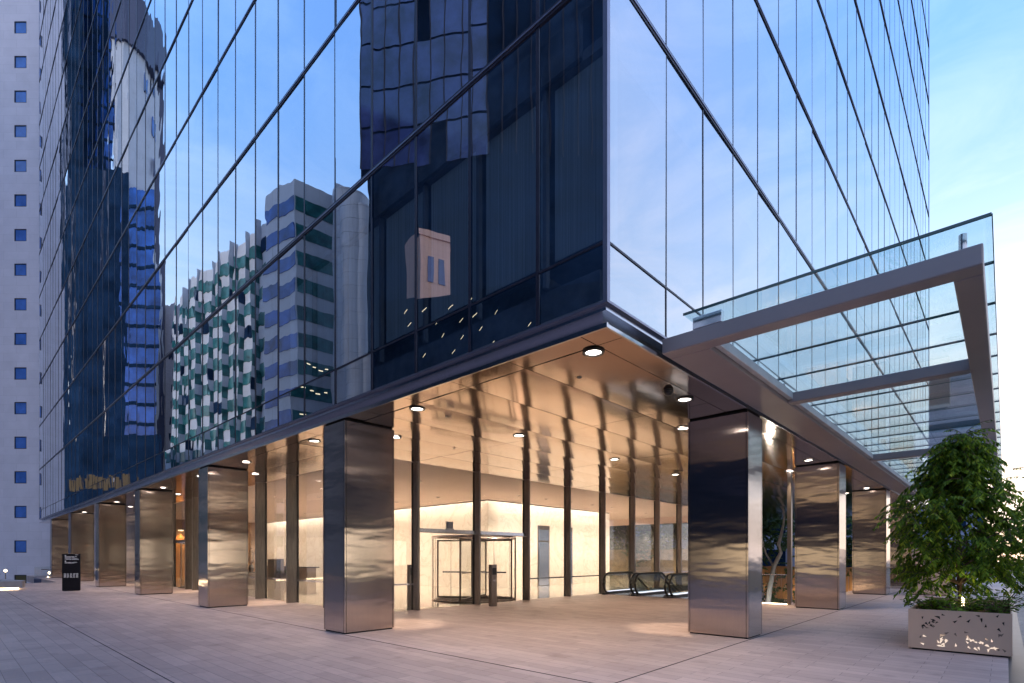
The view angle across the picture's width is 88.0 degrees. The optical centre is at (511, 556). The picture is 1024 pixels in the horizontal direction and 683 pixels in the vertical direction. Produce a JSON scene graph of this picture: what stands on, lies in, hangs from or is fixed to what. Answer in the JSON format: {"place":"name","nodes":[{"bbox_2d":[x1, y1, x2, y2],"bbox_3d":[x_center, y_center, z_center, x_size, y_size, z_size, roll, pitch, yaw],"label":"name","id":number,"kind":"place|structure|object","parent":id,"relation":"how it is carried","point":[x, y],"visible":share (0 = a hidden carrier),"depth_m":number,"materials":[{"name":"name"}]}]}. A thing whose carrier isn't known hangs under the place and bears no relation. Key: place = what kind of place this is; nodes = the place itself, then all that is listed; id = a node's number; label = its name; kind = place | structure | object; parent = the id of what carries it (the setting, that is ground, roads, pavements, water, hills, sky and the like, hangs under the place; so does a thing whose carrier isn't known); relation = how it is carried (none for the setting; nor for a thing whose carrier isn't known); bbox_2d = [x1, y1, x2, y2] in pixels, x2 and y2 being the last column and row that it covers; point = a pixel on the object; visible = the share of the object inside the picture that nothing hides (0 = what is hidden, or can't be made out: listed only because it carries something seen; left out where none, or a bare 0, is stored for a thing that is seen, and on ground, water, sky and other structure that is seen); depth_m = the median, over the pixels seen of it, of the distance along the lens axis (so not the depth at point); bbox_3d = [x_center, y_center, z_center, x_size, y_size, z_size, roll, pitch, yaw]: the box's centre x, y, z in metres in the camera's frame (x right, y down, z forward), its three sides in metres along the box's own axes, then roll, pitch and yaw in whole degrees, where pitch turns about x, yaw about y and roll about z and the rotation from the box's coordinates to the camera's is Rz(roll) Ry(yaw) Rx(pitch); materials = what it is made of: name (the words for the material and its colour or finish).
{"place":"outdoors","nodes":[
{"label":"outdoors","id":0,"kind":"place"},
{"bbox_2d":[0,574,1008,682],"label":"plaza paving","id":1,"kind":"structure","parent":0,"point":[596,638],"depth_m":9.67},
{"bbox_2d":[62,554,80,590],"bbox_3d":[-20.691,0.730,24.906,0.660,1.740,0.123,0,0,-33],"label":"directory sign","id":2,"kind":"object","parent":1,"relation":"on","point":[71,572],"visible":0.99,"depth_m":24.86,"materials":[{"name":"black"}]},
{"bbox_2d":[431,535,515,602],"bbox_3d":[-1.426,0.417,19.855,3.170,2.365,3.170,0,0,43],"label":"revolving door","id":3,"kind":"structure","parent":1,"relation":"on","point":[464,599],"depth_m":19.76,"materials":[{"name":"clear glass"}]},
{"bbox_2d":[39,0,928,638],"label":"office tower","id":4,"kind":"structure","parent":1,"relation":"on","point":[275,236],"depth_m":13.02,"materials":[{"name":"silver glass"}]},
{"bbox_2d":[137,198,144,292],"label":"window","id":5,"kind":"structure","parent":4,"relation":"in","point":[141,211],"depth_m":21.92,"materials":[{"name":"blue glass"}]},
{"bbox_2d":[137,109,144,206],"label":"window","id":6,"kind":"structure","parent":4,"relation":"in","point":[141,124],"depth_m":21.93,"materials":[{"name":"blue glass"}]},
{"bbox_2d":[137,19,144,119],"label":"window","id":7,"kind":"structure","parent":4,"relation":"in","point":[141,37],"depth_m":21.92,"materials":[{"name":"blue glass"}]},
{"bbox_2d":[137,288,144,379],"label":"window","id":8,"kind":"structure","parent":4,"relation":"in","point":[141,298],"depth_m":21.92,"materials":[{"name":"blue glass"}]},
{"bbox_2d":[137,377,144,462],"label":"window","id":9,"kind":"structure","parent":4,"relation":"in","point":[141,385],"depth_m":21.92,"materials":[{"name":"blue glass"}]},
{"bbox_2d":[145,0,153,99],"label":"window","id":10,"kind":"structure","parent":4,"relation":"in","point":[149,18],"depth_m":21.07,"materials":[{"name":"blue glass"}]},
{"bbox_2d":[146,276,153,371],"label":"window","id":11,"kind":"structure","parent":4,"relation":"in","point":[150,286],"depth_m":20.99,"materials":[{"name":"blue glass"}]},
{"bbox_2d":[146,88,153,190],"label":"window","id":12,"kind":"structure","parent":4,"relation":"in","point":[150,104],"depth_m":20.97,"materials":[{"name":"blue glass"}]},
{"bbox_2d":[146,182,153,280],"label":"window","id":13,"kind":"structure","parent":4,"relation":"in","point":[150,195],"depth_m":20.98,"materials":[{"name":"blue glass"}]},
{"bbox_2d":[146,369,153,458],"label":"window","id":14,"kind":"structure","parent":4,"relation":"in","point":[150,377],"depth_m":20.98,"materials":[{"name":"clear glass"}]},
{"bbox_2d":[155,163,164,268],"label":"window","id":15,"kind":"structure","parent":4,"relation":"in","point":[160,179],"depth_m":20.02,"materials":[{"name":"blue glass"}]},
{"bbox_2d":[155,64,164,173],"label":"window","id":16,"kind":"structure","parent":4,"relation":"in","point":[160,84],"depth_m":20.02,"materials":[{"name":"blue glass"}]},
{"bbox_2d":[155,261,164,363],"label":"window","id":17,"kind":"structure","parent":4,"relation":"in","point":[160,274],"depth_m":20.03,"materials":[{"name":"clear glass"}]},
{"bbox_2d":[155,359,164,454],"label":"window","id":18,"kind":"structure","parent":4,"relation":"in","point":[160,369],"depth_m":20.02,"materials":[{"name":"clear glass"}]},
{"bbox_2d":[155,0,164,79],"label":"window","id":19,"kind":"structure","parent":4,"relation":"in","point":[159,4],"depth_m":20.10,"materials":[{"name":"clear glass"}]},
{"bbox_2d":[165,143,175,255],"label":"window","id":20,"kind":"structure","parent":4,"relation":"in","point":[170,163],"depth_m":19.14,"materials":[{"name":"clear glass"}]},
{"bbox_2d":[165,40,175,155],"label":"window","id":21,"kind":"structure","parent":4,"relation":"in","point":[170,64],"depth_m":19.15,"materials":[{"name":"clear glass"}]},
{"bbox_2d":[165,246,175,354],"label":"window","id":22,"kind":"structure","parent":4,"relation":"in","point":[170,262],"depth_m":19.13,"materials":[{"name":"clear glass"}]},
{"bbox_2d":[165,350,175,449],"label":"window","id":23,"kind":"structure","parent":4,"relation":"in","point":[170,362],"depth_m":19.13,"materials":[{"name":"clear glass"}]},
{"bbox_2d":[176,230,187,344],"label":"window","id":24,"kind":"structure","parent":4,"relation":"in","point":[182,247],"depth_m":18.18,"materials":[{"name":"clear glass"}]},
{"bbox_2d":[176,121,187,240],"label":"window","id":25,"kind":"structure","parent":4,"relation":"in","point":[182,141],"depth_m":18.18,"materials":[{"name":"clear glass"}]},
{"bbox_2d":[176,339,187,444],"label":"window","id":26,"kind":"structure","parent":4,"relation":"in","point":[182,351],"depth_m":18.18,"materials":[{"name":"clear glass"}]},
{"bbox_2d":[177,13,187,134],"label":"window","id":27,"kind":"structure","parent":4,"relation":"in","point":[182,38],"depth_m":18.19,"materials":[{"name":"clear glass"}]},
{"bbox_2d":[189,211,201,332],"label":"window","id":28,"kind":"structure","parent":4,"relation":"in","point":[195,230],"depth_m":17.23,"materials":[{"name":"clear glass"}]},
{"bbox_2d":[189,97,201,222],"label":"window","id":29,"kind":"structure","parent":4,"relation":"in","point":[195,120],"depth_m":17.25,"materials":[{"name":"blue glass"}]},
{"bbox_2d":[189,326,201,437],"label":"window","id":30,"kind":"structure","parent":4,"relation":"in","point":[195,340],"depth_m":17.24,"materials":[{"name":"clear glass"}]},
{"bbox_2d":[189,0,201,112],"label":"window","id":31,"kind":"structure","parent":4,"relation":"in","point":[195,11],"depth_m":17.25,"materials":[{"name":"blue glass"}]},
{"bbox_2d":[203,69,217,203],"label":"window","id":32,"kind":"structure","parent":4,"relation":"in","point":[210,96],"depth_m":16.29,"materials":[{"name":"blue glass"}]},
{"bbox_2d":[203,191,217,320],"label":"window","id":33,"kind":"structure","parent":4,"relation":"in","point":[210,212],"depth_m":16.29,"materials":[{"name":"blue glass"}]},
{"bbox_2d":[203,312,217,431],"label":"window","id":34,"kind":"structure","parent":4,"relation":"in","point":[210,328],"depth_m":16.29,"materials":[{"name":"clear glass"}]},
{"bbox_2d":[203,0,217,87],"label":"window","id":35,"kind":"structure","parent":4,"relation":"in","point":[210,7],"depth_m":16.34,"materials":[{"name":"blue glass"}]},
{"bbox_2d":[218,168,234,306],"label":"window","id":36,"kind":"structure","parent":4,"relation":"in","point":[226,192],"depth_m":15.37,"materials":[{"name":"blue glass"}]},
{"bbox_2d":[218,38,234,183],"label":"window","id":37,"kind":"structure","parent":4,"relation":"in","point":[226,69],"depth_m":15.36,"materials":[{"name":"blue glass"}]},
{"bbox_2d":[218,297,234,424],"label":"window","id":38,"kind":"structure","parent":4,"relation":"in","point":[226,322],"depth_m":15.36,"materials":[{"name":"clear glass"}]},
{"bbox_2d":[219,0,234,59],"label":"window","id":39,"kind":"structure","parent":4,"relation":"in","point":[226,7],"depth_m":15.43,"materials":[{"name":"blue glass"}]},
{"bbox_2d":[236,141,254,290],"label":"window","id":40,"kind":"structure","parent":4,"relation":"in","point":[245,169],"depth_m":14.40,"materials":[{"name":"blue glass"}]},
{"bbox_2d":[236,3,254,159],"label":"window","id":41,"kind":"structure","parent":4,"relation":"in","point":[245,37],"depth_m":14.40,"materials":[{"name":"blue glass"}]},
{"bbox_2d":[236,280,254,415],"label":"window","id":42,"kind":"structure","parent":4,"relation":"in","point":[245,300],"depth_m":14.41,"materials":[{"name":"blue glass"}]},
{"bbox_2d":[256,112,276,272],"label":"window","id":43,"kind":"structure","parent":4,"relation":"in","point":[266,142],"depth_m":13.47,"materials":[{"name":"blue glass"}]},
{"bbox_2d":[256,260,276,406],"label":"window","id":44,"kind":"structure","parent":4,"relation":"in","point":[266,282],"depth_m":13.47,"materials":[{"name":"blue glass"}]},
{"bbox_2d":[256,0,276,132],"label":"window","id":45,"kind":"structure","parent":4,"relation":"in","point":[266,10],"depth_m":13.51,"materials":[{"name":"blue glass"}]},
{"bbox_2d":[279,76,303,251],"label":"window","id":46,"kind":"structure","parent":4,"relation":"in","point":[291,113],"depth_m":12.51,"materials":[{"name":"blue glass"}]},
{"bbox_2d":[279,236,303,395],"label":"window","id":47,"kind":"structure","parent":4,"relation":"in","point":[291,264],"depth_m":12.51,"materials":[{"name":"blue glass"}]},
{"bbox_2d":[279,0,303,101],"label":"window","id":48,"kind":"structure","parent":4,"relation":"in","point":[291,12],"depth_m":12.55,"materials":[{"name":"blue glass"}]},
{"bbox_2d":[305,36,333,227],"bbox_3d":[-4.213,-9.194,11.585,1.356,3.608,0.001,0,0,43],"label":"window","id":49,"kind":"structure","parent":4,"relation":"in","point":[319,78],"depth_m":11.57,"materials":[{"name":"blue glass"}]},
{"bbox_2d":[305,209,333,382],"bbox_3d":[-4.211,-5.645,11.588,1.356,3.410,0.001,0,0,43],"label":"window","id":50,"kind":"structure","parent":4,"relation":"in","point":[319,241],"depth_m":11.58,"materials":[{"name":"blue glass"}]},
{"bbox_2d":[305,0,333,66],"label":"window","id":51,"kind":"structure","parent":4,"relation":"in","point":[319,14],"depth_m":11.66,"materials":[{"name":"blue glass"}]},
{"bbox_2d":[335,0,370,199],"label":"window","id":52,"kind":"structure","parent":4,"relation":"in","point":[353,37],"depth_m":10.62,"materials":[{"name":"blue glass"}]},
{"bbox_2d":[336,176,370,367],"bbox_3d":[-3.198,-5.645,10.641,1.356,3.410,0.002,0,0,43],"label":"window","id":53,"kind":"structure","parent":4,"relation":"in","point":[353,214],"depth_m":10.62,"materials":[{"name":"blue glass"}]},
{"bbox_2d":[372,138,413,350],"bbox_3d":[-2.183,-5.645,9.698,1.356,3.410,0.007,0,0,43],"label":"window","id":54,"kind":"structure","parent":4,"relation":"in","point":[393,182],"depth_m":9.68,"materials":[{"name":"blue glass"}]},
{"bbox_2d":[373,0,413,166],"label":"window","id":55,"kind":"structure","parent":4,"relation":"in","point":[393,20],"depth_m":9.71,"materials":[{"name":"blue glass"}]},
{"bbox_2d":[417,90,467,329],"bbox_3d":[-1.168,-5.645,8.753,1.356,3.410,0.001,0,0,43],"label":"window","id":56,"kind":"structure","parent":4,"relation":"in","point":[442,147],"depth_m":8.71,"materials":[{"name":"blue glass"}]},
{"bbox_2d":[417,0,467,126],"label":"window","id":57,"kind":"structure","parent":4,"relation":"in","point":[442,25],"depth_m":8.79,"materials":[{"name":"blue glass"}]},
{"bbox_2d":[39,0,928,509],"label":"upper windows","id":58,"kind":"structure","parent":4,"relation":"in","point":[78,398],"depth_m":27.96,"materials":[{"name":"blue glass"}]},
{"bbox_2d":[471,30,535,303],"bbox_3d":[-0.154,-5.645,7.809,1.356,3.410,0.002,0,0,43],"label":"window","id":59,"kind":"structure","parent":4,"relation":"in","point":[503,102],"depth_m":7.77,"materials":[{"name":"blue glass"}]},
{"bbox_2d":[471,0,535,77],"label":"window","id":60,"kind":"structure","parent":4,"relation":"in","point":[495,24],"depth_m":7.91,"materials":[{"name":"blue glass"}]},
{"bbox_2d":[539,0,602,270],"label":"window","id":61,"kind":"structure","parent":4,"relation":"in","point":[571,40],"depth_m":6.95,"materials":[{"name":"blue glass"}]},
{"bbox_2d":[610,0,665,285],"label":"window","id":62,"kind":"structure","parent":4,"relation":"in","point":[637,59],"depth_m":7.12,"materials":[{"name":"blue glass"}]},
{"bbox_2d":[637,0,665,43],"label":"window","id":63,"kind":"structure","parent":4,"relation":"in","point":[655,10],"depth_m":7.53,"materials":[{"name":"blue glass"}]},
{"bbox_2d":[667,57,702,314],"bbox_3d":[2.684,-5.645,8.198,0.003,3.410,1.260,0,0,43],"label":"window","id":64,"kind":"structure","parent":4,"relation":"in","point":[684,113],"depth_m":8.17,"materials":[{"name":"blue glass"}]},
{"bbox_2d":[667,0,702,99],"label":"window","id":65,"kind":"structure","parent":4,"relation":"in","point":[684,17],"depth_m":8.27,"materials":[{"name":"blue glass"}]},
{"bbox_2d":[704,112,732,320],"bbox_3d":[3.565,-5.645,9.147,0.004,3.410,1.270,0,0,43],"label":"window","id":66,"kind":"structure","parent":4,"relation":"in","point":[718,158],"depth_m":9.11,"materials":[{"name":"blue glass"}]},
{"bbox_2d":[704,0,732,144],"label":"window","id":67,"kind":"structure","parent":4,"relation":"in","point":[718,14],"depth_m":9.17,"materials":[{"name":"blue glass"}]},
{"bbox_2d":[734,156,757,357],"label":"window","id":68,"kind":"structure","parent":4,"relation":"in","point":[745,192],"depth_m":10.08,"materials":[{"name":"blue glass"}]},
{"bbox_2d":[734,0,757,180],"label":"window","id":69,"kind":"structure","parent":4,"relation":"in","point":[745,11],"depth_m":10.12,"materials":[{"name":"blue glass"}]},
{"bbox_2d":[758,9,777,212],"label":"window","id":70,"kind":"structure","parent":4,"relation":"in","point":[767,51],"depth_m":11.02,"materials":[{"name":"blue glass"}]},
{"bbox_2d":[758,192,777,374],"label":"window","id":71,"kind":"structure","parent":4,"relation":"in","point":[767,221],"depth_m":11.03,"materials":[{"name":"blue glass"}]},
{"bbox_2d":[779,56,795,239],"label":"window","id":72,"kind":"structure","parent":4,"relation":"in","point":[787,94],"depth_m":12.04,"materials":[{"name":"blue glass"}]},
{"bbox_2d":[779,222,795,388],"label":"window","id":73,"kind":"structure","parent":4,"relation":"in","point":[787,249],"depth_m":12.01,"materials":[{"name":"blue glass"}]},
{"bbox_2d":[779,0,795,83],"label":"window","id":74,"kind":"structure","parent":4,"relation":"in","point":[787,8],"depth_m":12.09,"materials":[{"name":"blue glass"}]},
{"bbox_2d":[797,96,811,263],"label":"window","id":75,"kind":"structure","parent":4,"relation":"in","point":[804,129],"depth_m":13.05,"materials":[{"name":"blue glass"}]},
{"bbox_2d":[797,249,811,390],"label":"window","id":76,"kind":"structure","parent":4,"relation":"in","point":[804,284],"depth_m":13.04,"materials":[{"name":"blue glass"}]},
{"bbox_2d":[797,0,811,119],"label":"window","id":77,"kind":"structure","parent":4,"relation":"in","point":[804,7],"depth_m":13.10,"materials":[{"name":"blue glass"}]},
{"bbox_2d":[812,130,824,283],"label":"window","id":78,"kind":"structure","parent":4,"relation":"in","point":[818,158],"depth_m":14.03,"materials":[{"name":"blue glass"}]},
{"bbox_2d":[812,274,824,411],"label":"window","id":79,"kind":"structure","parent":4,"relation":"in","point":[818,325],"depth_m":14.01,"materials":[{"name":"blue glass"}]},
{"bbox_2d":[812,0,824,148],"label":"window","id":80,"kind":"structure","parent":4,"relation":"in","point":[818,23],"depth_m":14.02,"materials":[{"name":"blue glass"}]},
{"bbox_2d":[826,160,836,288],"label":"window","id":81,"kind":"structure","parent":4,"relation":"in","point":[831,184],"depth_m":15.06,"materials":[{"name":"blue glass"}]},
{"bbox_2d":[826,28,836,176],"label":"window","id":82,"kind":"structure","parent":4,"relation":"in","point":[831,60],"depth_m":15.08,"materials":[{"name":"blue glass"}]},
{"bbox_2d":[826,314,836,421],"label":"window","id":83,"kind":"structure","parent":4,"relation":"in","point":[831,320],"depth_m":15.07,"materials":[{"name":"blue glass"}]},
{"bbox_2d":[662,212,1002,495],"bbox_3d":[11.770,-3.100,15.342,3.490,0.442,24.730,0,0,43],"label":"glass canopy","id":84,"kind":"object","parent":4,"relation":"attached to","point":[704,348],"visible":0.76,"depth_m":7.86,"materials":[{"name":"paint"}]},
{"bbox_2d":[837,61,846,198],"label":"window","id":85,"kind":"structure","parent":4,"relation":"in","point":[841,87],"depth_m":16.01,"materials":[{"name":"blue glass"}]},
{"bbox_2d":[837,184,846,316],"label":"window","id":86,"kind":"structure","parent":4,"relation":"in","point":[841,204],"depth_m":15.99,"materials":[{"name":"blue glass"}]},
{"bbox_2d":[837,313,846,429],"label":"window","id":87,"kind":"structure","parent":4,"relation":"in","point":[841,322],"depth_m":15.97,"materials":[{"name":"blue glass"}]},
{"bbox_2d":[837,0,846,80],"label":"window","id":88,"kind":"structure","parent":4,"relation":"in","point":[841,4],"depth_m":16.09,"materials":[{"name":"blue glass"}]},
{"bbox_2d":[848,93,855,218],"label":"window","id":89,"kind":"structure","parent":4,"relation":"in","point":[851,113],"depth_m":17.05,"materials":[{"name":"blue glass"}]},
{"bbox_2d":[848,325,855,436],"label":"window","id":90,"kind":"structure","parent":4,"relation":"in","point":[851,342],"depth_m":17.04,"materials":[{"name":"blue glass"}]},
{"bbox_2d":[848,208,856,329],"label":"window","id":91,"kind":"structure","parent":4,"relation":"in","point":[852,228],"depth_m":17.12,"materials":[{"name":"blue glass"}]},
{"bbox_2d":[848,0,856,110],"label":"window","id":92,"kind":"structure","parent":4,"relation":"in","point":[852,81],"depth_m":17.14,"materials":[{"name":"blue glass"}]},
{"bbox_2d":[857,119,864,239],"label":"window","id":93,"kind":"structure","parent":4,"relation":"in","point":[860,139],"depth_m":18.08,"materials":[{"name":"blue glass"}]},
{"bbox_2d":[857,11,864,134],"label":"window","id":94,"kind":"structure","parent":4,"relation":"in","point":[860,35],"depth_m":18.11,"materials":[{"name":"blue glass"}]},
{"bbox_2d":[865,40,871,155],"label":"window","id":95,"kind":"structure","parent":4,"relation":"in","point":[868,64],"depth_m":19.15,"materials":[{"name":"blue glass"}]},
{"bbox_2d":[865,143,871,251],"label":"window","id":96,"kind":"structure","parent":4,"relation":"in","point":[868,163],"depth_m":19.15,"materials":[{"name":"blue glass"}]},
{"bbox_2d":[787,472,792,604],"bbox_3d":[9.300,-0.625,17.730,0.140,4.449,0.200,0,0,43],"label":"jamb post","id":97,"kind":"object","parent":1,"relation":"on","point":[789,538],"visible":1,"depth_m":17.67,"materials":[{"name":"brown metal"}]},
{"bbox_2d":[908,597,1012,657],"bbox_3d":[8.591,1.250,10.083,1.324,0.700,3.562,0,0,43],"label":"planter box","id":98,"kind":"object","parent":1,"relation":"on","point":[982,632],"visible":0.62,"depth_m":8.77,"materials":[{"name":"beige paint"}]},
{"bbox_2d":[873,420,1023,606],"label":"potted tree","id":99,"kind":"object","parent":98,"relation":"in","point":[957,469],"visible":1,"depth_m":9.94,"materials":[{"name":"green plant"}]},
{"bbox_2d":[1006,588,1023,682],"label":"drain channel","id":100,"kind":"object","parent":1,"relation":"in","point":[1016,667],"depth_m":8.66,"materials":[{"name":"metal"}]},
{"bbox_2d":[929,0,1023,561],"label":"sky","id":101,"kind":"structure","parent":0,"point":[976,47],"materials":[{"name":"blue"}]},
{"bbox_3d":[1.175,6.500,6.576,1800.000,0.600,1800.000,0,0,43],"label":"ground","id":102,"kind":"structure","parent":0,"visible":0},
{"bbox_2d":[929,373,984,557],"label":"teal office block","id":103,"kind":"structure","parent":102,"relation":"on","point":[952,388],"depth_m":68.23,"materials":[{"name":"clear glass"}]},
{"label":"lower forecourt","id":104,"kind":"structure","parent":0,"visible":0},
{"bbox_2d":[0,0,49,582],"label":"concrete tower","id":105,"kind":"structure","parent":104,"relation":"on","point":[24,543],"depth_m":50.00,"materials":[{"name":"white concrete"}]},
{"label":"garden ground","id":106,"kind":"structure","parent":0,"visible":0},
{"bbox_2d":[609,549,687,592],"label":"garden wall","id":107,"kind":"structure","parent":106,"relation":"on","point":[618,560],"depth_m":42.99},
{"bbox_2d":[615,523,687,569],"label":"garden tree","id":108,"kind":"object","parent":106,"relation":"on","point":[669,544],"visible":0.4,"depth_m":43.25,"materials":[{"name":"green plant"}]},
{"bbox_2d":[762,517,794,603],"bbox_3d":[19.721,-0.132,39.474,4.874,8.487,3.257,0,0,2],"label":"garden tree","id":109,"kind":"object","parent":106,"relation":"on","point":[769,596],"visible":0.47,"depth_m":38.69,"materials":[{"name":"green plant"}]},
{"bbox_2d":[609,489,976,590],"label":"building","id":110,"kind":"structure","parent":106,"relation":"on","point":[685,544],"depth_m":59.52,"materials":[{"name":"stone"}]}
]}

